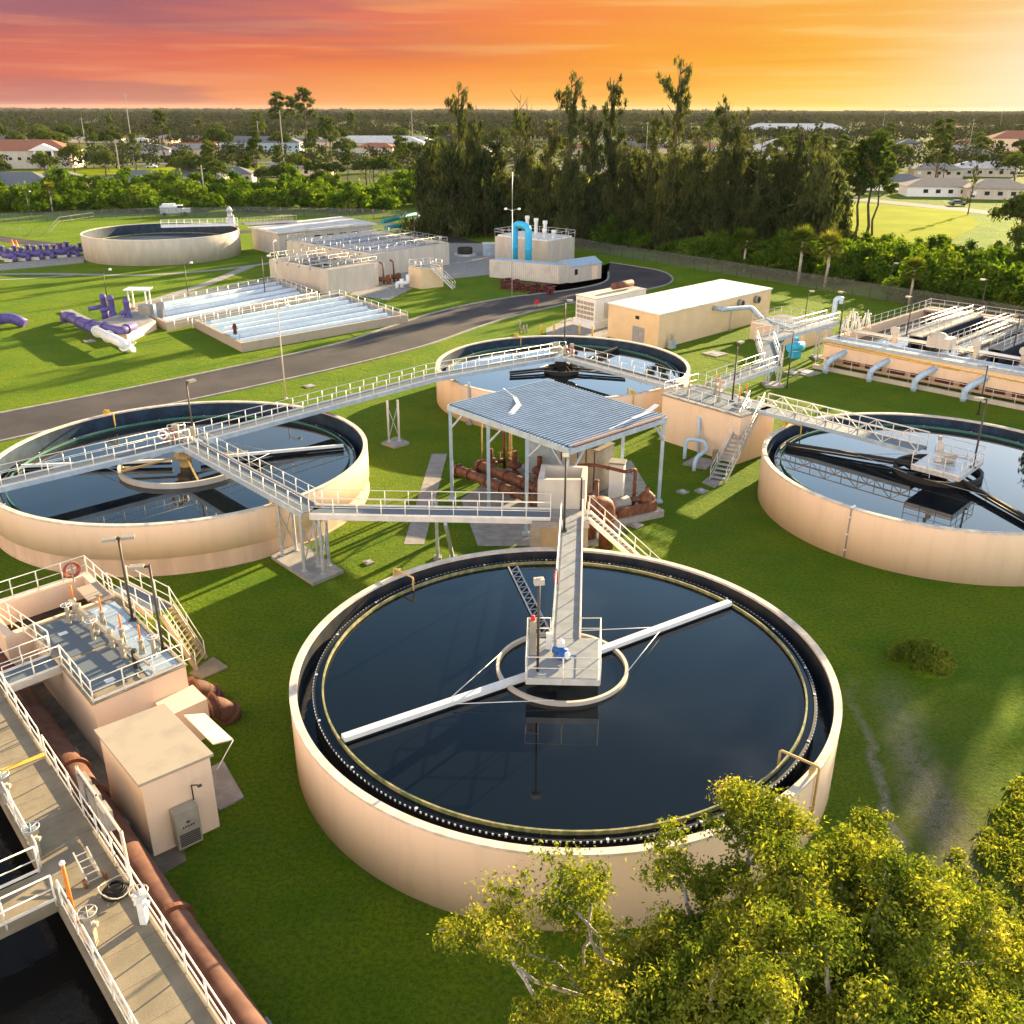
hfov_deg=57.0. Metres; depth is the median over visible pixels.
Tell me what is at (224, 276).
path
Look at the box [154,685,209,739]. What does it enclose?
concrete block
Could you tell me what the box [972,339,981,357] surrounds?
vent pipe
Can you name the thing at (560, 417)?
canopy
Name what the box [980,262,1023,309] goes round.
shrub
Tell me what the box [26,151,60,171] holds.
broadleaf tree
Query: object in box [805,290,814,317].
lamp post
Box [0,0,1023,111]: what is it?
sky
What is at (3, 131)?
broadleaf tree
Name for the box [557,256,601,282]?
shed
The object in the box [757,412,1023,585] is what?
settling tank
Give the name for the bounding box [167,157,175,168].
broadleaf tree
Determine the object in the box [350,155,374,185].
broadleaf tree
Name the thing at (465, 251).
round cover tank
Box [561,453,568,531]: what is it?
lamp post
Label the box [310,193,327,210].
shrub
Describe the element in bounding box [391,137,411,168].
pine tree
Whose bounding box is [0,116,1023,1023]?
ground
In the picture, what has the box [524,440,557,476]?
equipment tank
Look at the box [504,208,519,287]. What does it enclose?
lamp post
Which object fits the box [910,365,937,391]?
outlet pipe
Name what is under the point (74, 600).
gate valve
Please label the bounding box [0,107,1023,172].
woods
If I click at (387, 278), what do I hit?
pump
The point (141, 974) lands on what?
aeration tank
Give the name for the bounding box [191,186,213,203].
shrub
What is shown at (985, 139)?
broadleaf tree
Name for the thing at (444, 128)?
broadleaf tree
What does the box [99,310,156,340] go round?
manifold pad
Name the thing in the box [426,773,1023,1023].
foreground tree
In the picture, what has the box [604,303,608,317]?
door
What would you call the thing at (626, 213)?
casuarina tree
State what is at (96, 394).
road kerb
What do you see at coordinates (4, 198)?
shrub
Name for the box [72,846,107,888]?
hand truck
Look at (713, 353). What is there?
access cover
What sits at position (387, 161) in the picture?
broadleaf tree
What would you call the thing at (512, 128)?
pine tree
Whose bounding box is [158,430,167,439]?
life ring
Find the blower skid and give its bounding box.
[599,486,663,526]
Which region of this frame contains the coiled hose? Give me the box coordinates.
[97,873,130,901]
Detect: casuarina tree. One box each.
[398,137,462,236]
[402,161,446,235]
[420,141,487,239]
[443,81,470,187]
[444,126,464,196]
[445,168,489,234]
[446,137,497,233]
[456,146,515,238]
[461,102,492,233]
[485,128,511,234]
[491,171,511,217]
[493,173,523,235]
[496,151,537,233]
[508,91,530,207]
[517,161,556,231]
[523,103,539,179]
[533,121,564,232]
[535,164,563,233]
[548,70,589,241]
[548,156,589,226]
[568,180,608,246]
[575,100,606,244]
[579,168,610,239]
[579,172,624,245]
[589,72,632,195]
[604,144,649,246]
[613,139,641,248]
[627,108,670,250]
[631,154,668,249]
[648,55,692,249]
[648,156,712,252]
[677,129,718,239]
[694,148,750,236]
[698,93,744,237]
[704,154,727,231]
[722,107,755,236]
[728,158,762,235]
[738,136,775,240]
[751,148,801,203]
[759,146,795,232]
[767,145,818,239]
[771,123,810,238]
[777,144,852,246]
[805,135,832,192]
[832,193,861,242]
[966,160,981,214]
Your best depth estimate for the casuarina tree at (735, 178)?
185.32 m
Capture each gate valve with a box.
[0,769,10,804]
[21,821,41,858]
[60,602,74,623]
[69,585,75,612]
[76,904,98,945]
[84,618,99,639]
[96,597,106,625]
[115,614,126,641]
[128,884,149,924]
[135,624,145,653]
[146,633,160,655]
[687,376,691,393]
[713,374,718,393]
[717,379,722,401]
[737,387,741,407]
[744,383,749,400]
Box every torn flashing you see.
[503,388,520,414]
[610,404,658,428]
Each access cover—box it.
[83,339,95,342]
[303,384,315,387]
[363,559,374,565]
[628,521,643,528]
[676,489,688,494]
[694,488,708,493]
[702,350,727,356]
[783,369,800,375]
[795,368,821,376]
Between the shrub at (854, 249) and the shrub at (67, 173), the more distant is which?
the shrub at (67, 173)
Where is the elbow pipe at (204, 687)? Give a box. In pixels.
[188,676,223,697]
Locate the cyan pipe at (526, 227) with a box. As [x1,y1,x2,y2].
[510,221,532,260]
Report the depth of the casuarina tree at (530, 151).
208.47 m
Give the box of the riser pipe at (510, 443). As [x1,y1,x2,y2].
[508,433,511,458]
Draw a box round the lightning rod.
[512,172,512,208]
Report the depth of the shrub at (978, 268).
137.03 m
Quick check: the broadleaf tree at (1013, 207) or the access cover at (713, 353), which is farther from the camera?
the broadleaf tree at (1013, 207)
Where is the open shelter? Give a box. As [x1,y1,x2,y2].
[123,287,152,309]
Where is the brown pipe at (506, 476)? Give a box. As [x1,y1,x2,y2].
[474,459,537,494]
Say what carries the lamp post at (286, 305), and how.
on the ground at (302, 916)
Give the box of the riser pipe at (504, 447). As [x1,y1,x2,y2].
[502,431,505,467]
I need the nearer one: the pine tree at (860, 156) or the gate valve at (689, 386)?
the gate valve at (689, 386)
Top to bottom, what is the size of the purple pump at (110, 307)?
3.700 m
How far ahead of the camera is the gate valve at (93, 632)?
45.07 m
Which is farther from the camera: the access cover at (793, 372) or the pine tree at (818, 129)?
the pine tree at (818, 129)
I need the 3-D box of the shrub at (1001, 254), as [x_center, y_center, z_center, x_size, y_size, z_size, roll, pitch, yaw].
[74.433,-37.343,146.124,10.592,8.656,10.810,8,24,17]
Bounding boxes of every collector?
[21,441,343,488]
[341,566,731,743]
[509,347,618,375]
[786,442,1023,521]
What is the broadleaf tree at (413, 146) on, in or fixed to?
on the ground at (302, 916)
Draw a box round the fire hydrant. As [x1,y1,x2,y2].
[232,323,237,334]
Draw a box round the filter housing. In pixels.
[558,442,614,491]
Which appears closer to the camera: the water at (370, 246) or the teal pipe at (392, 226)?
the water at (370, 246)
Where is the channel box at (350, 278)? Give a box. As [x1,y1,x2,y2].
[318,262,374,294]
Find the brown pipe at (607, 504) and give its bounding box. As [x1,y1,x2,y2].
[586,496,616,549]
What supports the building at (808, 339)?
on the ground at (302, 916)
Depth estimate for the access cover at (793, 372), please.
103.92 m
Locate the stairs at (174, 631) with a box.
[158,586,207,669]
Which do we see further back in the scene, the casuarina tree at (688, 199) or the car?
the car
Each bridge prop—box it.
[434,502,441,560]
[444,522,456,557]
[466,382,471,424]
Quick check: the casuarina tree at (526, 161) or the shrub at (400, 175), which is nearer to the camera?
the casuarina tree at (526, 161)
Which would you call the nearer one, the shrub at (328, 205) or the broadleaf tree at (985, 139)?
the shrub at (328, 205)
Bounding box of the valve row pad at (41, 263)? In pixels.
[0,256,83,270]
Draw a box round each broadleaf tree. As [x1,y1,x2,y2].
[0,124,9,137]
[0,158,12,171]
[4,132,26,138]
[25,127,58,140]
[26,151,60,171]
[27,124,54,137]
[51,123,78,143]
[51,130,68,141]
[55,142,84,171]
[69,127,86,145]
[83,135,102,146]
[88,148,116,176]
[96,129,123,150]
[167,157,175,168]
[172,153,203,170]
[175,149,199,157]
[183,154,206,165]
[198,127,234,151]
[198,159,228,177]
[206,123,225,131]
[236,159,257,168]
[253,164,269,177]
[265,161,291,176]
[266,131,291,144]
[286,152,311,171]
[302,158,328,172]
[308,169,328,179]
[324,161,345,174]
[331,137,358,149]
[332,127,354,138]
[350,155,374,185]
[367,156,385,181]
[368,153,402,172]
[388,126,408,135]
[400,141,423,161]
[405,162,427,172]
[422,137,447,148]
[437,121,456,136]
[462,128,493,145]
[487,127,510,141]
[559,136,577,156]
[635,135,653,146]
[685,128,709,145]
[773,135,798,147]
[835,158,843,169]
[886,139,895,146]
[889,142,907,157]
[898,142,914,157]
[922,149,954,177]
[971,131,986,138]
[971,153,992,162]
[973,141,991,149]
[974,135,995,144]
[987,191,1023,252]
[995,153,1007,160]
[1001,151,1023,180]
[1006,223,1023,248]
[1011,138,1023,148]
[1014,146,1023,154]
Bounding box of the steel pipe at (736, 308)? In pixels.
[712,305,826,329]
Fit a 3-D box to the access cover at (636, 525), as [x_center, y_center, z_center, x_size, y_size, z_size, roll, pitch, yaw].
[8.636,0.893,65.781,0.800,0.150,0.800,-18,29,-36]
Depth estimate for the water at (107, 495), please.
67.03 m
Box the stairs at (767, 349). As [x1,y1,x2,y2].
[755,330,782,367]
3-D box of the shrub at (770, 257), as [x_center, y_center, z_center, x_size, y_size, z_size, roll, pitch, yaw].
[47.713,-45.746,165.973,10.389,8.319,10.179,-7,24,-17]
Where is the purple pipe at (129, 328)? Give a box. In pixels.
[78,318,137,334]
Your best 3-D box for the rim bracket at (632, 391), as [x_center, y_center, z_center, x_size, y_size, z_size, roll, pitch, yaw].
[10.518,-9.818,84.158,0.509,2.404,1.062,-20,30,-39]
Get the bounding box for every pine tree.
[17,117,27,133]
[84,123,96,151]
[85,143,96,166]
[102,114,114,130]
[125,133,141,169]
[152,109,170,153]
[194,118,204,136]
[199,139,213,161]
[202,140,217,162]
[225,144,236,165]
[244,137,259,181]
[247,130,263,169]
[248,111,266,131]
[267,90,288,135]
[271,144,285,166]
[284,95,302,137]
[293,86,318,138]
[303,128,316,152]
[310,127,318,151]
[317,116,331,156]
[321,117,340,163]
[340,148,351,180]
[345,111,359,133]
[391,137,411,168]
[392,135,408,170]
[428,125,438,141]
[437,144,445,173]
[501,132,512,152]
[510,111,528,151]
[511,117,517,140]
[661,115,675,154]
[702,114,716,153]
[703,117,718,151]
[775,126,783,137]
[781,128,802,152]
[806,133,821,164]
[811,123,824,137]
[821,136,835,155]
[833,139,847,169]
[837,134,852,158]
[840,150,869,231]
[842,137,880,233]
[856,127,900,231]
[871,152,901,235]
[884,122,896,140]
[925,116,955,177]
[939,145,954,177]
[993,140,1005,154]
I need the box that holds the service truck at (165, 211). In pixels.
[159,203,190,216]
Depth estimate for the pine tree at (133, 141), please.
421.69 m
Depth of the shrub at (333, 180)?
316.20 m
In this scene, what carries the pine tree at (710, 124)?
on the ground at (302, 916)
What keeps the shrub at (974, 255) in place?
on the ground at (302, 916)
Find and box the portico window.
[40,152,52,166]
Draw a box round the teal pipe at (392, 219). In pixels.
[380,212,416,223]
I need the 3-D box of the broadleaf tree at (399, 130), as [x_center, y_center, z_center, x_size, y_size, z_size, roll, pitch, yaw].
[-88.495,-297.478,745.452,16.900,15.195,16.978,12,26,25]
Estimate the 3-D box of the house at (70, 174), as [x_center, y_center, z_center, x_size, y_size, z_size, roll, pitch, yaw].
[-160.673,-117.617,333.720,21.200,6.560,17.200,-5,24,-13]
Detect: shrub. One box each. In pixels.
[0,181,6,189]
[0,188,16,210]
[4,182,20,208]
[8,186,35,211]
[11,181,62,214]
[29,191,63,211]
[36,164,74,191]
[45,166,69,180]
[53,195,75,209]
[55,173,89,196]
[62,189,89,210]
[65,188,75,198]
[74,174,105,190]
[75,190,89,200]
[85,177,130,212]
[86,179,101,193]
[100,176,134,189]
[108,185,125,209]
[111,166,139,185]
[118,182,159,211]
[127,191,164,213]
[137,169,177,190]
[155,169,192,198]
[161,195,189,206]
[165,178,206,199]
[182,188,203,206]
[186,171,214,185]
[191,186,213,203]
[192,195,220,211]
[198,176,224,193]
[200,193,226,209]
[212,183,229,199]
[218,176,253,195]
[219,168,247,190]
[223,177,266,211]
[241,191,255,210]
[250,177,266,190]
[250,187,283,212]
[258,186,287,211]
[259,172,298,191]
[276,162,310,183]
[278,184,288,196]
[281,180,322,210]
[299,204,313,209]
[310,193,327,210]
[311,179,332,199]
[313,176,336,194]
[323,172,345,190]
[324,193,351,212]
[329,178,376,213]
[358,183,386,207]
[369,188,401,211]
[373,172,398,186]
[382,188,401,200]
[383,179,411,198]
[386,187,406,207]
[387,169,412,184]
[398,170,415,196]
[405,192,415,204]
[588,215,627,249]
[621,226,652,249]
[624,228,654,249]
[653,241,679,257]
[672,235,713,262]
[692,240,722,258]
[698,227,735,247]
[701,237,732,263]
[723,247,757,270]
[733,240,766,266]
[738,246,772,272]
[749,228,808,275]
[756,236,772,243]
[763,247,810,278]
[768,227,789,243]
[769,240,826,277]
[781,238,832,272]
[806,256,824,278]
[809,238,847,258]
[811,261,849,285]
[820,259,863,282]
[831,241,872,268]
[841,238,855,245]
[847,255,874,283]
[860,241,897,257]
[861,231,874,242]
[861,236,887,244]
[861,246,899,282]
[863,238,924,286]
[871,234,908,246]
[881,249,921,277]
[881,255,952,301]
[887,232,900,244]
[910,236,929,251]
[910,243,928,257]
[912,266,947,300]
[913,242,928,254]
[916,235,949,252]
[923,245,969,277]
[923,249,939,260]
[932,264,975,305]
[934,234,957,246]
[944,258,1011,301]
[951,238,982,257]
[955,247,990,267]
[955,264,1023,310]
[962,244,1012,269]
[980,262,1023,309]
[989,279,1023,304]
[993,240,1017,257]
[1000,282,1023,317]
[1004,244,1023,264]
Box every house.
[0,139,85,168]
[0,172,47,189]
[41,171,88,187]
[68,136,86,142]
[88,137,125,142]
[104,170,158,181]
[120,145,172,155]
[126,137,157,144]
[152,135,180,143]
[165,143,191,146]
[168,167,229,182]
[169,144,220,154]
[185,138,220,146]
[219,136,303,152]
[226,166,256,181]
[265,161,333,176]
[316,138,340,146]
[333,136,424,151]
[355,143,393,152]
[411,136,430,140]
[573,144,590,153]
[619,141,637,148]
[626,144,666,153]
[693,142,721,151]
[745,123,853,139]
[747,138,807,159]
[867,174,918,190]
[896,139,921,148]
[898,178,968,196]
[908,163,964,177]
[937,145,971,151]
[953,149,996,162]
[954,160,1018,176]
[955,139,974,145]
[962,178,1023,199]
[986,130,1023,151]
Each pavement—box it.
[352,243,494,299]
[461,461,645,545]
[546,317,607,337]
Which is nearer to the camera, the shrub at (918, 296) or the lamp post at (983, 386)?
the lamp post at (983, 386)
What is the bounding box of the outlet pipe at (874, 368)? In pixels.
[865,358,889,381]
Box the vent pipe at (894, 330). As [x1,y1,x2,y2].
[890,326,899,343]
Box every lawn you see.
[14,165,264,174]
[840,203,980,243]
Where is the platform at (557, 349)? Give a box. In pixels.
[549,341,573,361]
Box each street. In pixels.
[86,157,703,164]
[93,163,600,178]
[852,197,1015,217]
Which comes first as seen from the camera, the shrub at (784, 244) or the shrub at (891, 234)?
the shrub at (784, 244)
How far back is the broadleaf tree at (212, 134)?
529.79 m
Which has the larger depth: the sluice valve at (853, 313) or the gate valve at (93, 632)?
the sluice valve at (853, 313)
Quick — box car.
[948,200,967,205]
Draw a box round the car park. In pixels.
[557,163,707,172]
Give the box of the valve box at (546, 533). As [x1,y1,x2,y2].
[530,464,589,547]
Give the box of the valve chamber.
[408,257,442,288]
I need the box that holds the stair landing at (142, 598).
[106,565,172,618]
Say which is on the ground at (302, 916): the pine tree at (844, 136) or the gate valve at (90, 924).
the pine tree at (844, 136)
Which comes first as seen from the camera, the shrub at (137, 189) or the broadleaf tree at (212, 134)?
the shrub at (137, 189)
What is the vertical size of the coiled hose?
0.391 m
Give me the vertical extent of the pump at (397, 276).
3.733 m
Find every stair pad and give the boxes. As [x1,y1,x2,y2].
[189,657,228,679]
[702,473,723,487]
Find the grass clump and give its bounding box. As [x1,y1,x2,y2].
[886,636,958,678]
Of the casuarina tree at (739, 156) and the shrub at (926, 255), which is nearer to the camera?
the shrub at (926, 255)
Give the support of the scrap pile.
on the ground at (302, 916)
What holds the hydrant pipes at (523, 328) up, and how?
on the ground at (302, 916)
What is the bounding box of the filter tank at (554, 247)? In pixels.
[495,216,574,262]
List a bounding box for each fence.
[0,212,93,235]
[2,206,1023,316]
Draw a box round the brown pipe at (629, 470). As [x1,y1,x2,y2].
[577,463,636,504]
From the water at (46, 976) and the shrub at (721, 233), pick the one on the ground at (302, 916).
the shrub at (721, 233)
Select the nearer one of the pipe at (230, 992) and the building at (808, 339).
the pipe at (230, 992)
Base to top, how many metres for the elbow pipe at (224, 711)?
1.901 m
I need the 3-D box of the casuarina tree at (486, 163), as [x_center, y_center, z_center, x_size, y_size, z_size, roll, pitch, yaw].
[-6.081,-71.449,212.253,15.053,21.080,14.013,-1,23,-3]
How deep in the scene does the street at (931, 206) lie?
285.20 m
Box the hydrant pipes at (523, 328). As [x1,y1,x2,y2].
[519,320,526,332]
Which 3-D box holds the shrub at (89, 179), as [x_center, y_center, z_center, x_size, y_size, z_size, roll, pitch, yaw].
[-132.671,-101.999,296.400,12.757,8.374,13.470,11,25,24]
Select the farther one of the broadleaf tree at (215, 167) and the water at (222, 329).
the broadleaf tree at (215, 167)
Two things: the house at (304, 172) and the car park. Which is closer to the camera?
the house at (304, 172)
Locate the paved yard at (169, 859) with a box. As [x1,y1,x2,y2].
[31,682,186,873]
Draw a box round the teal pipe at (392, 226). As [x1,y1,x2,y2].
[384,220,416,229]
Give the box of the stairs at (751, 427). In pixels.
[709,391,764,483]
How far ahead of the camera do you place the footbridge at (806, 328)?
100.49 m
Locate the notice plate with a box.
[104,677,115,682]
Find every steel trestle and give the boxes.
[271,504,343,585]
[381,400,409,448]
[761,343,784,387]
[811,316,833,359]
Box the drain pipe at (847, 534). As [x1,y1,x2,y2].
[843,505,855,557]
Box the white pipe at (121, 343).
[91,325,135,352]
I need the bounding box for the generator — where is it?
[573,279,646,329]
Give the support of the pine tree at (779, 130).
on the ground at (302, 916)
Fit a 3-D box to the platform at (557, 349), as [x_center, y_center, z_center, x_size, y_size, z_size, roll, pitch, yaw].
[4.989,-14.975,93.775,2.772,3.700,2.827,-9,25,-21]
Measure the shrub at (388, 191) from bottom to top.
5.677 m
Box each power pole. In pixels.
[112,139,120,175]
[124,93,135,169]
[197,165,204,186]
[279,110,283,160]
[366,151,371,183]
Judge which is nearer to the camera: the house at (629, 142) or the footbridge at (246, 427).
the footbridge at (246, 427)
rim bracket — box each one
[103,409,115,425]
[393,568,413,590]
[627,388,634,404]
[777,750,820,817]
[782,421,801,438]
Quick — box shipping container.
[489,258,570,283]
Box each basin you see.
[0,555,188,762]
[130,275,317,330]
[191,289,407,351]
[269,246,378,291]
[286,225,449,276]
[812,299,1023,410]
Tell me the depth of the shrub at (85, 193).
271.14 m
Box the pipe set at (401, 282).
[395,274,409,288]
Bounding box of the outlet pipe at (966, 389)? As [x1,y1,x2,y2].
[959,374,988,401]
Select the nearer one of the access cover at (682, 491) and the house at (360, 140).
the access cover at (682, 491)
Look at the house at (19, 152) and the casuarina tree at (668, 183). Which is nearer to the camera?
the casuarina tree at (668, 183)
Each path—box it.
[0,262,268,275]
[0,273,84,279]
[147,265,256,300]
[404,454,446,543]
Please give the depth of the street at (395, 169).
450.15 m
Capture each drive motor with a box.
[226,206,234,223]
[546,632,570,660]
[934,436,956,462]
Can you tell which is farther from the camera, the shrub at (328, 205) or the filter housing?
the shrub at (328, 205)
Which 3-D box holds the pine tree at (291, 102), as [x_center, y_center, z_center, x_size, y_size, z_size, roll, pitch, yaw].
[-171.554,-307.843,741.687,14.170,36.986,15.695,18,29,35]
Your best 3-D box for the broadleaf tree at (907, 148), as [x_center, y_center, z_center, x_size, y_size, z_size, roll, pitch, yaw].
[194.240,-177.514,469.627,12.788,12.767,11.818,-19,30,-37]
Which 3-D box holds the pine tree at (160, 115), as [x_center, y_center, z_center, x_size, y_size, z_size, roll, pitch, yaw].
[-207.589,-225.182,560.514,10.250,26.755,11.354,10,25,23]
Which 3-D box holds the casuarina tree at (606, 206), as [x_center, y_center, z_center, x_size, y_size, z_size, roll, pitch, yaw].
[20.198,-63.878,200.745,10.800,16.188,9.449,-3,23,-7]
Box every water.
[0,805,118,1023]
[1,417,353,523]
[7,598,91,630]
[106,233,216,239]
[137,281,305,320]
[204,296,396,341]
[309,235,424,252]
[316,564,813,838]
[447,346,677,395]
[776,426,1023,531]
[858,318,1023,366]
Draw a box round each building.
[94,703,232,855]
[248,216,376,255]
[607,279,772,347]
[749,306,830,347]
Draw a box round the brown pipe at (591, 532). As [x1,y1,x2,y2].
[587,491,596,538]
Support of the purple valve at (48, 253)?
on the valve row pad at (41, 263)
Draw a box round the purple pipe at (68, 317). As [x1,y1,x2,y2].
[60,311,94,332]
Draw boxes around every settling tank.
[0,401,369,576]
[80,222,241,265]
[289,547,842,931]
[436,335,689,430]
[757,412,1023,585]
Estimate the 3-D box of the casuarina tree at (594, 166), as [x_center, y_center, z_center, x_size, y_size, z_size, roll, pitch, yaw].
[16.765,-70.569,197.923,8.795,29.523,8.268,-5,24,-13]
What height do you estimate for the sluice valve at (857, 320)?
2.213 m
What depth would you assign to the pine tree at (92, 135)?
544.14 m
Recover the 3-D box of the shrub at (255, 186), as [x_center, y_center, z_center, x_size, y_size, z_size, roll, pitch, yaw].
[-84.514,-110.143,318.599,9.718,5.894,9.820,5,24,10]
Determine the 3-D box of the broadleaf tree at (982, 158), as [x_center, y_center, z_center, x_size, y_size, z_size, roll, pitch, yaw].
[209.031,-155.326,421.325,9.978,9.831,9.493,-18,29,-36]
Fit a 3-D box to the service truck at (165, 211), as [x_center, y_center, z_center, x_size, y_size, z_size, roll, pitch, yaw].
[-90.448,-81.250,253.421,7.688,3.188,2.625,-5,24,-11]
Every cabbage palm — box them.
[40,181,57,212]
[733,226,759,271]
[788,223,818,282]
[815,228,847,286]
[897,255,928,304]
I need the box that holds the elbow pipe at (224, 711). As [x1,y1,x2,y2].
[204,692,241,724]
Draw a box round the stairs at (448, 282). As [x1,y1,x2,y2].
[430,261,454,289]
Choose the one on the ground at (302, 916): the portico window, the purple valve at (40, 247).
the purple valve at (40, 247)
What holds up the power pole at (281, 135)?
on the ground at (302, 916)
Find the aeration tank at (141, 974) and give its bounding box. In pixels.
[0,672,234,1023]
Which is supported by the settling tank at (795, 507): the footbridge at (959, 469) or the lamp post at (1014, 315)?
the footbridge at (959, 469)
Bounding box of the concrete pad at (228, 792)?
[211,761,243,809]
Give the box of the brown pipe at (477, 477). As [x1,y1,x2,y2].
[453,464,537,506]
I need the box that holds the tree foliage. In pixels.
[925,773,1023,1023]
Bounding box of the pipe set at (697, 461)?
[683,416,719,470]
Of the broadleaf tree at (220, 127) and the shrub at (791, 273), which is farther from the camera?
the broadleaf tree at (220, 127)
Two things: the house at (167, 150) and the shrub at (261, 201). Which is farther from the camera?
the house at (167, 150)
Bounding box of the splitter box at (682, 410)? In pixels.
[660,373,776,463]
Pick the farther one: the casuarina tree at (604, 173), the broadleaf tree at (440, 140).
the broadleaf tree at (440, 140)
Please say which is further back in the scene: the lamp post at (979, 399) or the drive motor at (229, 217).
the drive motor at (229, 217)
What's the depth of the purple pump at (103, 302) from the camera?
127.36 m
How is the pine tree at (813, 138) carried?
on the ground at (302, 916)
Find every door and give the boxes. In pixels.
[559,266,569,282]
[591,266,597,279]
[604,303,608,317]
[632,325,644,343]
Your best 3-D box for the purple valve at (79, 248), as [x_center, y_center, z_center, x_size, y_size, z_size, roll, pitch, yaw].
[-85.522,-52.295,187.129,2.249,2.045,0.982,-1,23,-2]
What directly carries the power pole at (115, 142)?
on the ground at (302, 916)
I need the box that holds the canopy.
[447,379,666,535]
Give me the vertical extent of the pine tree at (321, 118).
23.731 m
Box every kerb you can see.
[0,262,673,441]
[0,271,609,413]
[137,658,189,677]
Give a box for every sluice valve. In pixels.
[838,316,849,335]
[846,308,856,326]
[849,313,860,332]
[860,310,870,328]
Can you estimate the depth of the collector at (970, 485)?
66.81 m
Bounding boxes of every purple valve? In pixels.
[0,246,6,259]
[1,248,17,261]
[10,246,19,257]
[15,247,30,260]
[23,244,31,256]
[27,245,44,259]
[36,244,45,255]
[41,244,54,258]
[53,243,70,257]
[62,241,75,254]
[69,246,79,256]
[75,243,82,253]
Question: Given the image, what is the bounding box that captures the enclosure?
[608,458,626,497]
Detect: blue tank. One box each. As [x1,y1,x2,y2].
[774,330,783,349]
[786,337,805,358]
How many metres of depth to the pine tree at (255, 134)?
398.77 m
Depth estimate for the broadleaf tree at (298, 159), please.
369.59 m
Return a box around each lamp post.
[101,533,136,621]
[102,268,110,300]
[129,563,166,650]
[184,261,192,297]
[185,379,196,437]
[261,255,269,291]
[273,240,276,285]
[277,304,289,398]
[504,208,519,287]
[533,577,544,671]
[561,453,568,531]
[564,299,572,344]
[730,341,744,401]
[785,330,793,388]
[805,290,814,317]
[837,291,845,336]
[887,263,898,300]
[904,296,912,336]
[969,396,987,467]
[976,365,988,414]
[980,278,987,314]
[1011,314,1020,354]
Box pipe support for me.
[728,311,731,330]
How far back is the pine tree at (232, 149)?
376.22 m
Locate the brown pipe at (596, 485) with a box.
[593,479,599,529]
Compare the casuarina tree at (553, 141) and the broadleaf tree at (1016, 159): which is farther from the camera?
the broadleaf tree at (1016, 159)
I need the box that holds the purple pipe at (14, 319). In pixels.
[0,313,27,326]
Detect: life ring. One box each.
[62,562,80,581]
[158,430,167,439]
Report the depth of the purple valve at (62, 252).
181.72 m
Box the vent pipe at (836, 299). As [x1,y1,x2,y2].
[830,296,844,320]
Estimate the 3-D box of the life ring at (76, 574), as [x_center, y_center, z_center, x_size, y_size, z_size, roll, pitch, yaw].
[-23.617,3.216,50.615,0.954,1.175,0.174,-18,29,-36]
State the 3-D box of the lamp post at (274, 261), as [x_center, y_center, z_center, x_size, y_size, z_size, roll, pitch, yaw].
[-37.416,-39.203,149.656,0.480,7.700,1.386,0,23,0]
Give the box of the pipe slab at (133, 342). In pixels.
[60,309,135,344]
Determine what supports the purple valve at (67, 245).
on the ground at (302, 916)
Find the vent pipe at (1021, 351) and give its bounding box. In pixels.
[1019,347,1023,365]
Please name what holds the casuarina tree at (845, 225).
on the ground at (302, 916)
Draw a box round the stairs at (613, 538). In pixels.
[587,496,659,558]
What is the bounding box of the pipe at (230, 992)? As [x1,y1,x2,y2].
[0,649,271,1023]
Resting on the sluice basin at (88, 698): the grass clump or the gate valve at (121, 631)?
the gate valve at (121, 631)
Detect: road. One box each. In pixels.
[0,222,602,265]
[0,263,671,439]
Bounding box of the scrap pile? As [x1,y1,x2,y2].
[500,278,556,294]
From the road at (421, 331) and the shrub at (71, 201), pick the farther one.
the shrub at (71, 201)
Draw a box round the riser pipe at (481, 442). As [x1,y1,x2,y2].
[481,423,482,459]
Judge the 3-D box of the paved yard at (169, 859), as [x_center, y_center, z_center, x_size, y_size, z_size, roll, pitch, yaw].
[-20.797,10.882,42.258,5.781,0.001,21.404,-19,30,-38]
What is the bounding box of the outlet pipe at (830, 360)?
[822,349,847,373]
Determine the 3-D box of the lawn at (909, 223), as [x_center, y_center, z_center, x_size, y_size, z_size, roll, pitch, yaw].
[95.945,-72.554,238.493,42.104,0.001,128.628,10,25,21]
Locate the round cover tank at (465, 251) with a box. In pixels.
[454,246,475,256]
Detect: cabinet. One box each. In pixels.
[137,302,164,317]
[482,242,494,255]
[529,615,535,654]
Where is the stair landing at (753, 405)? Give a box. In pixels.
[734,399,774,410]
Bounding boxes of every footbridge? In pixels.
[0,424,194,492]
[0,636,62,693]
[160,218,237,227]
[178,428,323,517]
[193,343,560,443]
[240,215,296,224]
[308,489,550,523]
[525,498,601,685]
[562,345,684,390]
[705,353,778,389]
[754,310,839,341]
[756,393,985,481]
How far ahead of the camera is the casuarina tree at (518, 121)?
206.44 m
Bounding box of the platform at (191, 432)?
[167,422,202,454]
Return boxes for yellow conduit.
[824,341,1023,382]
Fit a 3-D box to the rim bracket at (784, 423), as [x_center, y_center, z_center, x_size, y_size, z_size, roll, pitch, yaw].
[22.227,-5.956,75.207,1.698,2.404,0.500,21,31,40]
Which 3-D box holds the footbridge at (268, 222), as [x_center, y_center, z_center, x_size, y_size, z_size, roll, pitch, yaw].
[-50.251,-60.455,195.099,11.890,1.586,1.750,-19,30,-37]
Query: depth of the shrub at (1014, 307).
131.35 m
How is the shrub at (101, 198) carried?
on the ground at (302, 916)
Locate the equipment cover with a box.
[926,332,956,352]
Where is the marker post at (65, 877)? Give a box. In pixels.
[59,860,77,923]
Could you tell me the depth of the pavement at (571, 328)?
123.75 m
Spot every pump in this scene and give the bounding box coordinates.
[88,294,108,319]
[100,295,116,317]
[119,298,131,317]
[379,261,390,283]
[389,259,400,281]
[484,448,503,464]
[507,450,521,474]
[532,456,541,480]
[667,333,675,348]

